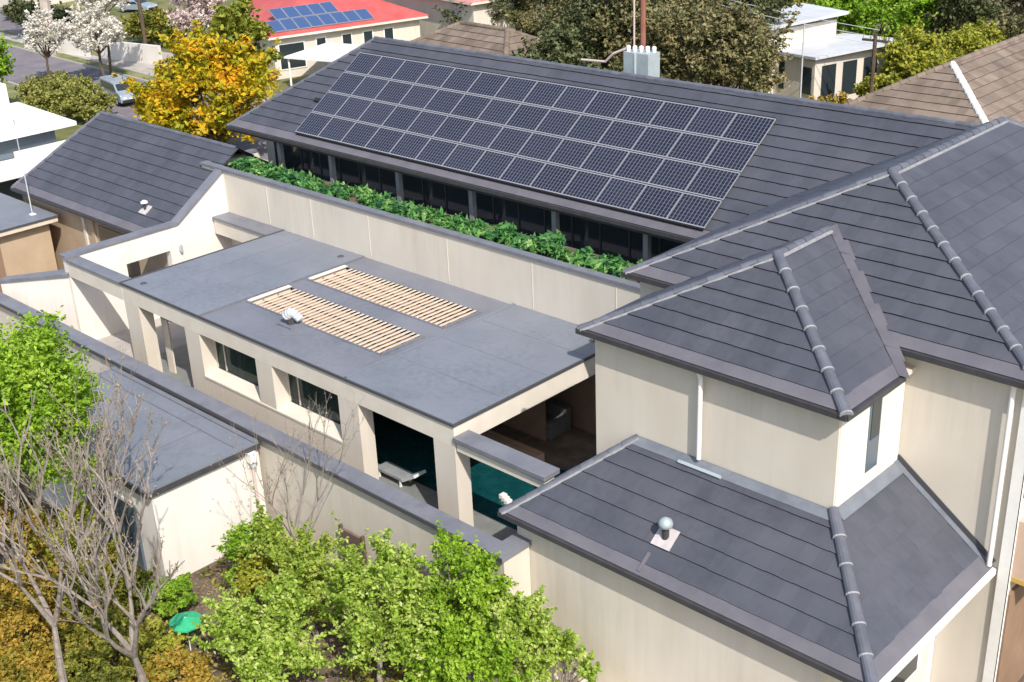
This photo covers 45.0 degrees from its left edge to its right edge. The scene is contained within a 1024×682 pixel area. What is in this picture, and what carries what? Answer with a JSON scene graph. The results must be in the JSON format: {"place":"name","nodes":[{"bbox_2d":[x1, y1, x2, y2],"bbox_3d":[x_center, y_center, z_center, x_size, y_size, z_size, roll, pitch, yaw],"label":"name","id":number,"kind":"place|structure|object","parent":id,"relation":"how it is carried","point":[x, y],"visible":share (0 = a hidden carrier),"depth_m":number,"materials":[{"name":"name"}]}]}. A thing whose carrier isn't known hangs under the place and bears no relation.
{"place":"outdoors","nodes":[
{"label":"outdoors","id":0,"kind":"place"},
{"bbox_2d":[0,83,76,202],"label":"white building","id":1,"kind":"structure","parent":0,"point":[31,129],"depth_m":68.89,"materials":[{"name":"paint"}]},
{"bbox_2d":[0,47,267,159],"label":"road","id":2,"kind":"structure","parent":0,"point":[27,63],"depth_m":109.89,"materials":[{"name":"asphalt"}]},
{"bbox_2d":[0,29,276,126],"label":"verge","id":3,"kind":"structure","parent":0,"point":[80,122],"depth_m":108.64,"materials":[{"name":"plant"}]},
{"bbox_2d":[20,0,66,76],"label":"blossom tree","id":4,"kind":"object","parent":3,"relation":"on","point":[52,32],"visible":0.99,"depth_m":102.64,"materials":[{"name":"white plant"}]},
{"bbox_2d":[11,69,117,121],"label":"street hedge","id":5,"kind":"object","parent":3,"relation":"on","point":[58,92],"visible":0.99,"depth_m":91.36,"materials":[{"name":"green plant"}]},
{"bbox_2d":[25,34,161,64],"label":"front fence","id":6,"kind":"object","parent":3,"relation":"on","point":[137,52],"visible":0.44,"depth_m":113.19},
{"bbox_2d":[57,0,132,75],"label":"blossom tree","id":7,"kind":"object","parent":3,"relation":"on","point":[82,34],"visible":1,"depth_m":102.56,"materials":[{"name":"white plant"}]},
{"bbox_2d":[163,0,226,37],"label":"blossom tree","id":8,"kind":"object","parent":3,"relation":"on","point":[182,19],"visible":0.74,"depth_m":103.19,"materials":[{"name":"plant"}]},
{"bbox_2d":[111,19,281,144],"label":"orange tree","id":9,"kind":"object","parent":3,"relation":"on","point":[167,99],"visible":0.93,"depth_m":76.98,"materials":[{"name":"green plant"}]},
{"bbox_2d":[207,0,284,104],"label":"green tree","id":10,"kind":"object","parent":3,"relation":"on","point":[235,21],"visible":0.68,"depth_m":79.34,"materials":[{"name":"green plant"}]},
{"bbox_2d":[0,404,1023,681],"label":"garden ground","id":11,"kind":"structure","parent":0,"point":[204,592],"depth_m":34.31,"materials":[{"name":"soil"}]},
{"bbox_2d":[0,193,57,292],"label":"flat roofed extension","id":12,"kind":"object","parent":11,"relation":"on","point":[26,245],"visible":0.7,"depth_m":57.25,"materials":[{"name":"grey"}]},
{"bbox_2d":[0,487,57,571],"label":"garden bush","id":13,"kind":"object","parent":11,"relation":"on","point":[36,552],"visible":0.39,"depth_m":35.56,"materials":[{"name":"yellow plant"}]},
{"bbox_2d":[0,631,72,681],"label":"garden bush","id":14,"kind":"object","parent":11,"relation":"on","point":[29,660],"visible":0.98,"depth_m":31.82,"materials":[{"name":"orange plant"}]},
{"bbox_2d":[0,556,75,644],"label":"garden bush","id":15,"kind":"object","parent":11,"relation":"on","point":[20,606],"visible":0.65,"depth_m":33.33,"materials":[{"name":"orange plant"}]},
{"bbox_2d":[0,305,121,563],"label":"leafy tree","id":16,"kind":"object","parent":11,"relation":"on","point":[27,364],"visible":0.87,"depth_m":33.77,"materials":[{"name":"green plant"}]},
{"bbox_2d":[0,388,143,681],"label":"bare tree","id":17,"kind":"object","parent":11,"relation":"on","point":[46,613],"visible":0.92,"depth_m":30.33,"materials":[{"name":"grey plant"}]},
{"bbox_2d":[27,489,127,580],"bbox_3d":[-12.623,5.980,35.985,3.187,3.549,2.504,19,32,40],"label":"garden bush","id":18,"kind":"object","parent":11,"relation":"on","point":[45,552],"visible":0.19,"depth_m":35.57,"materials":[{"name":"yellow plant"}]},
{"bbox_2d":[0,349,168,577],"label":"bare tree","id":19,"kind":"object","parent":11,"relation":"on","point":[124,429],"visible":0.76,"depth_m":32.81,"materials":[{"name":"grey plant"}]},
{"bbox_2d":[0,428,184,681],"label":"bare tree","id":20,"kind":"object","parent":11,"relation":"on","point":[130,650],"visible":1,"depth_m":28.85,"materials":[{"name":"grey plant"}]},
{"bbox_2d":[51,535,155,618],"bbox_3d":[-11.897,6.911,34.992,3.326,2.623,2.556,5,25,17],"label":"garden bush","id":21,"kind":"object","parent":11,"relation":"on","point":[120,591],"visible":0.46,"depth_m":34.43,"materials":[{"name":"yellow plant"}]},
{"bbox_2d":[50,604,157,681],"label":"garden bush","id":22,"kind":"object","parent":11,"relation":"on","point":[76,659],"visible":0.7,"depth_m":31.84,"materials":[{"name":"green plant"}]},
{"bbox_2d":[10,111,272,277],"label":"garage block","id":23,"kind":"structure","parent":11,"relation":"on","point":[101,176],"depth_m":56.25,"materials":[{"name":"grey"}]},
{"bbox_2d":[26,366,266,580],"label":"garden shed","id":24,"kind":"structure","parent":11,"relation":"on","point":[195,505],"depth_m":37.39,"materials":[{"name":"grey"}]},
{"bbox_2d":[85,483,146,570],"bbox_3d":[-12.178,5.538,37.848,3.000,2.200,0.079,19,32,40],"label":"door","id":25,"kind":"structure","parent":24,"relation":"in","point":[130,511],"depth_m":37.23,"materials":[{"name":"grey"}]},
{"bbox_2d":[114,615,190,681],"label":"garden bush","id":26,"kind":"object","parent":11,"relation":"on","point":[168,641],"visible":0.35,"depth_m":32.70,"materials":[{"name":"green plant"}]},
{"bbox_2d":[141,572,198,616],"bbox_3d":[-9.796,7.314,35.379,1.634,1.380,1.935,-9,25,-15],"label":"garden bush","id":27,"kind":"object","parent":11,"relation":"on","point":[174,588],"visible":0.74,"depth_m":34.94,"materials":[{"name":"green plant"}]},
{"bbox_2d":[143,642,220,681],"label":"garden bush","id":28,"kind":"object","parent":11,"relation":"on","point":[193,666],"visible":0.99,"depth_m":31.77,"materials":[{"name":"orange plant"}]},
{"bbox_2d":[60,557,427,681],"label":"ground cover","id":29,"kind":"object","parent":11,"relation":"on","point":[349,674],"visible":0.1,"depth_m":32.91,"materials":[{"name":"green plant"}]},
{"bbox_2d":[3,543,490,681],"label":"leaf litter","id":30,"kind":"object","parent":11,"relation":"on","point":[325,678],"visible":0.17,"depth_m":33.81,"materials":[{"name":"brown plant"}]},
{"bbox_2d":[211,511,292,596],"bbox_3d":[-7.250,6.384,35.914,2.779,2.441,2.571,19,32,40],"label":"garden bush","id":31,"kind":"object","parent":11,"relation":"on","point":[239,534],"visible":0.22,"depth_m":35.56,"materials":[{"name":"green plant"}]},
{"bbox_2d":[188,545,334,681],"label":"leafy tree","id":32,"kind":"object","parent":11,"relation":"on","point":[234,632],"visible":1,"depth_m":30.96,"materials":[{"name":"green plant"}]},
{"bbox_2d":[231,549,295,606],"bbox_3d":[-6.880,6.862,34.831,2.232,2.428,1.953,19,32,40],"label":"garden bush","id":33,"kind":"object","parent":11,"relation":"on","point":[243,584],"visible":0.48,"depth_m":34.44,"materials":[{"name":"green plant"}]},
{"bbox_2d":[0,292,530,661],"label":"boundary wall","id":34,"kind":"structure","parent":11,"relation":"on","point":[358,502],"depth_m":36.38,"materials":[{"name":"grey"}]},
{"bbox_2d":[210,390,365,543],"bbox_3d":[-5.814,4.594,34.182,3.978,6.991,3.667,19,32,40],"label":"bare tree","id":35,"kind":"object","parent":11,"relation":"on","point":[284,477],"visible":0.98,"depth_m":34.06,"materials":[{"name":"grey plant"}]},
{"bbox_2d":[238,481,339,640],"bbox_3d":[-5.938,6.317,33.549,2.973,4.415,3.102,-1,24,2],"label":"leafy tree","id":36,"kind":"object","parent":11,"relation":"on","point":[310,576],"visible":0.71,"depth_m":33.52,"materials":[{"name":"green plant"}]},
{"bbox_2d":[307,510,456,681],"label":"leafy tree","id":37,"kind":"object","parent":11,"relation":"on","point":[360,594],"visible":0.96,"depth_m":30.65,"materials":[{"name":"green plant"}]},
{"bbox_2d":[390,596,535,681],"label":"leafy tree","id":38,"kind":"object","parent":11,"relation":"on","point":[456,632],"visible":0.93,"depth_m":29.88,"materials":[{"name":"green plant"}]},
{"bbox_2d":[412,519,518,680],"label":"leafy tree","id":39,"kind":"object","parent":11,"relation":"on","point":[474,587],"visible":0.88,"depth_m":30.64,"materials":[{"name":"green plant"}]},
{"bbox_2d":[463,584,557,681],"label":"leafy tree","id":40,"kind":"object","parent":11,"relation":"on","point":[522,612],"visible":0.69,"depth_m":30.03,"materials":[{"name":"green plant"}]},
{"bbox_2d":[0,36,1023,681],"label":"house","id":41,"kind":"structure","parent":11,"relation":"on","point":[786,382],"depth_m":31.08,"materials":[{"name":"grey"}]},
{"bbox_2d":[389,132,430,159],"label":"solar panel","id":42,"kind":"object","parent":41,"relation":"attached to","point":[411,146],"visible":1,"depth_m":48.35,"materials":[{"name":"blue glass"}]},
{"bbox_2d":[291,380,565,529],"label":"pool water","id":43,"kind":"structure","parent":41,"relation":"in","point":[405,447],"depth_m":40.00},
{"bbox_2d":[415,138,457,165],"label":"solar panel","id":44,"kind":"object","parent":41,"relation":"attached to","point":[437,152],"visible":1,"depth_m":47.38,"materials":[{"name":"blue glass"}]},
{"bbox_2d":[432,116,474,142],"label":"solar panel","id":45,"kind":"object","parent":41,"relation":"attached to","point":[453,129],"visible":1,"depth_m":47.75,"materials":[{"name":"blue glass"}]},
{"bbox_2d":[442,144,485,172],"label":"solar panel","id":46,"kind":"object","parent":41,"relation":"attached to","point":[463,158],"visible":1,"depth_m":46.41,"materials":[{"name":"blue glass"}]},
{"bbox_2d":[449,94,492,119],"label":"solar panel","id":47,"kind":"object","parent":41,"relation":"attached to","point":[471,106],"visible":1,"depth_m":48.11,"materials":[{"name":"blue glass"}]},
{"bbox_2d":[274,142,681,264],"bbox_3d":[-1.224,-5.310,47.566,26.300,1.890,0.115,19,32,40],"label":"window","id":48,"kind":"structure","parent":41,"relation":"in","point":[580,233],"depth_m":47.46,"materials":[{"name":"grey"}]},
{"bbox_2d":[459,121,503,148],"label":"solar panel","id":49,"kind":"object","parent":41,"relation":"attached to","point":[479,134],"visible":1,"depth_m":46.78,"materials":[{"name":"blue glass"}]},
{"bbox_2d":[466,72,508,97],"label":"solar panel","id":50,"kind":"object","parent":41,"relation":"attached to","point":[486,84],"visible":1,"depth_m":48.48,"materials":[{"name":"blue glass"}]},
{"bbox_2d":[469,150,515,179],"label":"solar panel","id":51,"kind":"object","parent":41,"relation":"attached to","point":[492,164],"visible":1,"depth_m":45.45,"materials":[{"name":"blue glass"}]},
{"bbox_2d":[477,98,520,125],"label":"solar panel","id":52,"kind":"object","parent":41,"relation":"attached to","point":[498,112],"visible":1,"depth_m":47.14,"materials":[{"name":"blue glass"}]},
{"bbox_2d":[487,126,532,155],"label":"solar panel","id":53,"kind":"object","parent":41,"relation":"attached to","point":[509,140],"visible":1,"depth_m":45.81,"materials":[{"name":"blue glass"}]},
{"bbox_2d":[493,76,537,102],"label":"solar panel","id":54,"kind":"object","parent":41,"relation":"attached to","point":[515,89],"visible":1,"depth_m":47.51,"materials":[{"name":"blue glass"}]},
{"bbox_2d":[499,156,545,186],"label":"solar panel","id":55,"kind":"object","parent":41,"relation":"attached to","point":[521,171],"visible":1,"depth_m":44.48,"materials":[{"name":"blue glass"}]},
{"bbox_2d":[505,103,549,131],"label":"solar panel","id":56,"kind":"object","parent":41,"relation":"attached to","point":[527,117],"visible":1,"depth_m":46.18,"materials":[{"name":"blue glass"}]},
{"bbox_2d":[517,132,563,161],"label":"solar panel","id":57,"kind":"object","parent":41,"relation":"attached to","point":[540,147],"visible":1,"depth_m":44.84,"materials":[{"name":"blue glass"}]},
{"bbox_2d":[522,81,567,107],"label":"solar panel","id":58,"kind":"object","parent":41,"relation":"attached to","point":[545,94],"visible":1,"depth_m":46.55,"materials":[{"name":"blue glass"}]},
{"bbox_2d":[523,229,567,257],"bbox_3d":[1.207,-3.278,41.967,1.484,0.853,1.570,3,25,13],"label":"planter shrub","id":59,"kind":"object","parent":41,"relation":"on","point":[549,243],"visible":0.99,"depth_m":41.67,"materials":[{"name":"green plant"}]},
{"bbox_2d":[529,163,577,194],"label":"solar panel","id":60,"kind":"object","parent":41,"relation":"attached to","point":[554,178],"visible":1,"depth_m":43.51,"materials":[{"name":"blue glass"}]},
{"bbox_2d":[534,109,581,137],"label":"solar panel","id":61,"kind":"object","parent":41,"relation":"attached to","point":[558,123],"visible":1,"depth_m":45.21,"materials":[{"name":"blue glass"}]},
{"bbox_2d":[547,138,595,168],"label":"solar panel","id":62,"kind":"object","parent":41,"relation":"attached to","point":[571,153],"visible":1,"depth_m":43.87,"materials":[{"name":"blue glass"}]},
{"bbox_2d":[552,86,598,113],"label":"solar panel","id":63,"kind":"object","parent":41,"relation":"attached to","point":[574,99],"visible":1,"depth_m":45.57,"materials":[{"name":"blue glass"}]},
{"bbox_2d":[561,170,611,202],"bbox_3d":[2.561,-5.340,42.568,1.485,0.048,1.157,19,66,40],"label":"solar panel","id":64,"kind":"object","parent":41,"relation":"attached to","point":[586,186],"visible":1,"depth_m":42.54,"materials":[{"name":"blue glass"}]},
{"bbox_2d":[565,114,613,143],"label":"solar panel","id":65,"kind":"object","parent":41,"relation":"attached to","point":[588,128],"visible":1,"depth_m":44.24,"materials":[{"name":"blue glass"}]},
{"bbox_2d":[579,145,629,176],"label":"solar panel","id":66,"kind":"object","parent":41,"relation":"attached to","point":[604,160],"visible":1,"depth_m":42.91,"materials":[{"name":"blue glass"}]},
{"bbox_2d":[583,90,630,119],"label":"solar panel","id":67,"kind":"object","parent":41,"relation":"attached to","point":[605,104],"visible":1,"depth_m":44.60,"materials":[{"name":"blue glass"}]},
{"bbox_2d":[581,45,659,76],"bbox_3d":[4.084,-10.312,47.182,3.352,2.121,0.730,19,32,40],"label":"rooftop duct","id":68,"kind":"object","parent":41,"relation":"on","point":[641,61],"visible":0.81,"depth_m":46.08,"materials":[{"name":"metal"}]},
{"bbox_2d":[595,177,646,210],"bbox_3d":[3.653,-4.958,41.600,1.485,0.048,1.157,19,66,40],"label":"solar panel","id":69,"kind":"object","parent":41,"relation":"attached to","point":[619,193],"visible":1,"depth_m":41.57,"materials":[{"name":"blue glass"}]},
{"bbox_2d":[597,120,646,150],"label":"solar panel","id":70,"kind":"object","parent":41,"relation":"attached to","point":[622,135],"visible":1,"depth_m":43.27,"materials":[{"name":"blue glass"}]},
{"bbox_2d":[613,151,664,183],"bbox_3d":[4.304,-5.894,41.966,1.485,0.047,1.157,19,67,40],"label":"solar panel","id":71,"kind":"object","parent":41,"relation":"attached to","point":[638,167],"visible":1,"depth_m":41.94,"materials":[{"name":"blue glass"}]},
{"bbox_2d":[615,96,664,125],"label":"solar panel","id":72,"kind":"object","parent":41,"relation":"attached to","point":[639,110],"visible":1,"depth_m":43.64,"materials":[{"name":"blue glass"}]},
{"bbox_2d":[629,185,682,219],"bbox_3d":[4.746,-4.576,40.633,1.484,0.048,1.157,19,66,40],"label":"solar panel","id":73,"kind":"object","parent":41,"relation":"attached to","point":[656,201],"visible":1,"depth_m":40.60,"materials":[{"name":"blue glass"}]},
{"bbox_2d":[631,126,682,157],"bbox_3d":[4.955,-6.829,42.332,1.485,0.048,1.157,19,66,40],"label":"solar panel","id":74,"kind":"object","parent":41,"relation":"attached to","point":[656,141],"visible":1,"depth_m":42.30,"materials":[{"name":"blue glass"}]},
{"bbox_2d":[649,101,699,131],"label":"solar panel","id":75,"kind":"object","parent":41,"relation":"attached to","point":[674,116],"visible":1,"depth_m":42.67,"materials":[{"name":"blue glass"}]},
{"bbox_2d":[648,158,701,191],"bbox_3d":[5.397,-5.512,40.998,1.484,0.047,1.157,19,67,40],"label":"solar panel","id":76,"kind":"object","parent":41,"relation":"attached to","point":[672,174],"visible":1,"depth_m":40.97,"materials":[{"name":"blue glass"}]},
{"bbox_2d":[666,132,718,164],"bbox_3d":[6.048,-6.447,41.364,1.484,0.048,1.157,19,66,40],"label":"solar panel","id":77,"kind":"object","parent":41,"relation":"attached to","point":[692,148],"visible":1,"depth_m":41.34,"materials":[{"name":"blue glass"}]},
{"bbox_2d":[666,193,721,228],"bbox_3d":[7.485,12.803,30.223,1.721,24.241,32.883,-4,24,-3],"label":"solar panel","id":78,"kind":"object","parent":41,"relation":"attached to","point":[694,210],"visible":1,"depth_m":39.63,"materials":[{"name":"blue glass"}]},
{"bbox_2d":[684,107,736,137],"bbox_3d":[6.699,-7.383,41.729,1.484,0.047,1.157,19,67,40],"label":"solar panel","id":79,"kind":"object","parent":41,"relation":"attached to","point":[709,122],"visible":1,"depth_m":41.70,"materials":[{"name":"blue glass"}]},
{"bbox_2d":[684,165,739,200],"bbox_3d":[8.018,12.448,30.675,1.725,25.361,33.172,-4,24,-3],"label":"solar panel","id":80,"kind":"object","parent":41,"relation":"attached to","point":[712,182],"visible":1,"depth_m":40.00,"materials":[{"name":"blue glass"}]},
{"bbox_2d":[703,139,757,172],"bbox_3d":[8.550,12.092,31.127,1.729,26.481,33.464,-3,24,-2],"label":"solar panel","id":81,"kind":"object","parent":41,"relation":"attached to","point":[735,156],"visible":1,"depth_m":40.36,"materials":[{"name":"blue glass"}]},
{"bbox_2d":[721,113,775,144],"bbox_3d":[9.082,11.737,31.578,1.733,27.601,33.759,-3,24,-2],"label":"solar panel","id":82,"kind":"object","parent":41,"relation":"attached to","point":[749,128],"visible":1,"depth_m":40.73,"materials":[{"name":"blue glass"}]},
{"bbox_2d":[865,398,882,472],"bbox_3d":[8.252,2.084,28.152,0.042,1.890,0.520,19,32,40],"label":"window","id":83,"kind":"structure","parent":41,"relation":"in","point":[875,409],"depth_m":28.14,"materials":[{"name":"grey"}]},
{"bbox_2d":[995,584,1023,681],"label":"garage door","id":84,"kind":"structure","parent":41,"relation":"in","point":[1010,668],"depth_m":29.91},
{"bbox_2d":[517,622,628,681],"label":"leafy tree","id":85,"kind":"object","parent":11,"relation":"on","point":[560,648],"visible":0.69,"depth_m":30.51,"materials":[{"name":"green plant"}]},
{"bbox_2d":[54,0,1020,141],"bbox_3d":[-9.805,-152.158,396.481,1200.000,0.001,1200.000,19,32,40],"label":"ground","id":86,"kind":"structure","parent":0,"point":[62,134],"depth_m":122.70,"materials":[{"name":"green plant"}]},
{"bbox_2d":[0,0,73,25],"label":"clipped hedge","id":87,"kind":"object","parent":86,"relation":"on","point":[13,9],"visible":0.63,"depth_m":134.67,"materials":[{"name":"green plant"}]},
{"bbox_2d":[119,7,190,44],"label":"garden bush","id":88,"kind":"object","parent":86,"relation":"on","point":[155,20],"visible":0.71,"depth_m":118.60,"materials":[{"name":"green plant"}]},
{"bbox_2d":[284,42,359,85],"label":"carport","id":89,"kind":"object","parent":86,"relation":"on","point":[328,52],"visible":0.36,"depth_m":99.73,"materials":[{"name":"white metal"}]},
{"bbox_2d":[217,0,428,79],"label":"red roofed house","id":90,"kind":"structure","parent":86,"relation":"on","point":[393,21],"depth_m":106.00,"materials":[{"name":"metal"}]},
{"bbox_2d":[383,0,549,37],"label":"pink roofed house","id":91,"kind":"structure","parent":86,"relation":"on","point":[478,11],"depth_m":109.44,"materials":[{"name":"paint"}]},
{"bbox_2d":[410,21,552,55],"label":"brown roofed house","id":92,"kind":"structure","parent":86,"relation":"on","point":[475,36],"depth_m":86.54,"materials":[{"name":"grey"}]},
{"bbox_2d":[492,0,619,65],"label":"dark tree","id":93,"kind":"object","parent":86,"relation":"on","point":[529,26],"visible":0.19,"depth_m":90.08,"materials":[{"name":"green plant"}]},
{"bbox_2d":[509,20,622,71],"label":"dark tree","id":94,"kind":"object","parent":86,"relation":"on","point":[560,52],"visible":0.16,"depth_m":71.21,"materials":[{"name":"green plant"}]},
{"bbox_2d":[531,0,660,71],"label":"dark tree","id":95,"kind":"object","parent":86,"relation":"on","point":[579,17],"visible":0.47,"depth_m":83.74,"materials":[{"name":"green plant"}]},
{"bbox_2d":[587,0,726,72],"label":"dark tree","id":96,"kind":"object","parent":86,"relation":"on","point":[611,24],"visible":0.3,"depth_m":80.29,"materials":[{"name":"green plant"}]},
{"bbox_2d":[626,0,740,87],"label":"dark tree","id":97,"kind":"object","parent":86,"relation":"on","point":[662,31],"visible":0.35,"depth_m":74.52,"materials":[{"name":"green plant"}]},
{"bbox_2d":[670,0,802,92],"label":"dark tree","id":98,"kind":"object","parent":86,"relation":"on","point":[733,59],"visible":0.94,"depth_m":71.65,"materials":[{"name":"green plant"}]},
{"bbox_2d":[676,0,800,87],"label":"dark tree","id":99,"kind":"object","parent":86,"relation":"on","point":[771,6],"visible":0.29,"depth_m":83.67,"materials":[{"name":"green plant"}]},
{"bbox_2d":[735,3,897,100],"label":"white modern house","id":100,"kind":"structure","parent":86,"relation":"on","point":[832,65],"depth_m":85.20,"materials":[{"name":"grey"}]},
{"bbox_2d":[808,0,952,37],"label":"bright tree","id":101,"kind":"object","parent":86,"relation":"on","point":[864,13],"visible":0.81,"depth_m":96.17,"materials":[{"name":"green plant"}]},
{"bbox_2d":[876,15,965,79],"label":"yellow bush","id":102,"kind":"object","parent":86,"relation":"on","point":[923,53],"visible":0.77,"depth_m":83.71,"materials":[{"name":"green plant"}]},
{"bbox_2d":[843,33,1023,123],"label":"brown tiled house","id":103,"kind":"structure","parent":86,"relation":"on","point":[982,85],"depth_m":67.94,"materials":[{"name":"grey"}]},
{"bbox_2d":[912,0,1015,40],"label":"dark tree","id":104,"kind":"object","parent":86,"relation":"on","point":[960,10],"visible":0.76,"depth_m":95.19,"materials":[{"name":"green plant"}]},
{"bbox_2d":[928,17,1008,58],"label":"garden bush","id":105,"kind":"object","parent":86,"relation":"on","point":[969,41],"visible":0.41,"depth_m":87.83,"materials":[{"name":"green plant"}]},
{"bbox_2d":[545,398,570,439],"bbox_3d":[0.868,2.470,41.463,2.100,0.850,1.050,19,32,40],"label":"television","id":106,"kind":"object","parent":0,"point":[558,418],"visible":0.48,"depth_m":40.95,"materials":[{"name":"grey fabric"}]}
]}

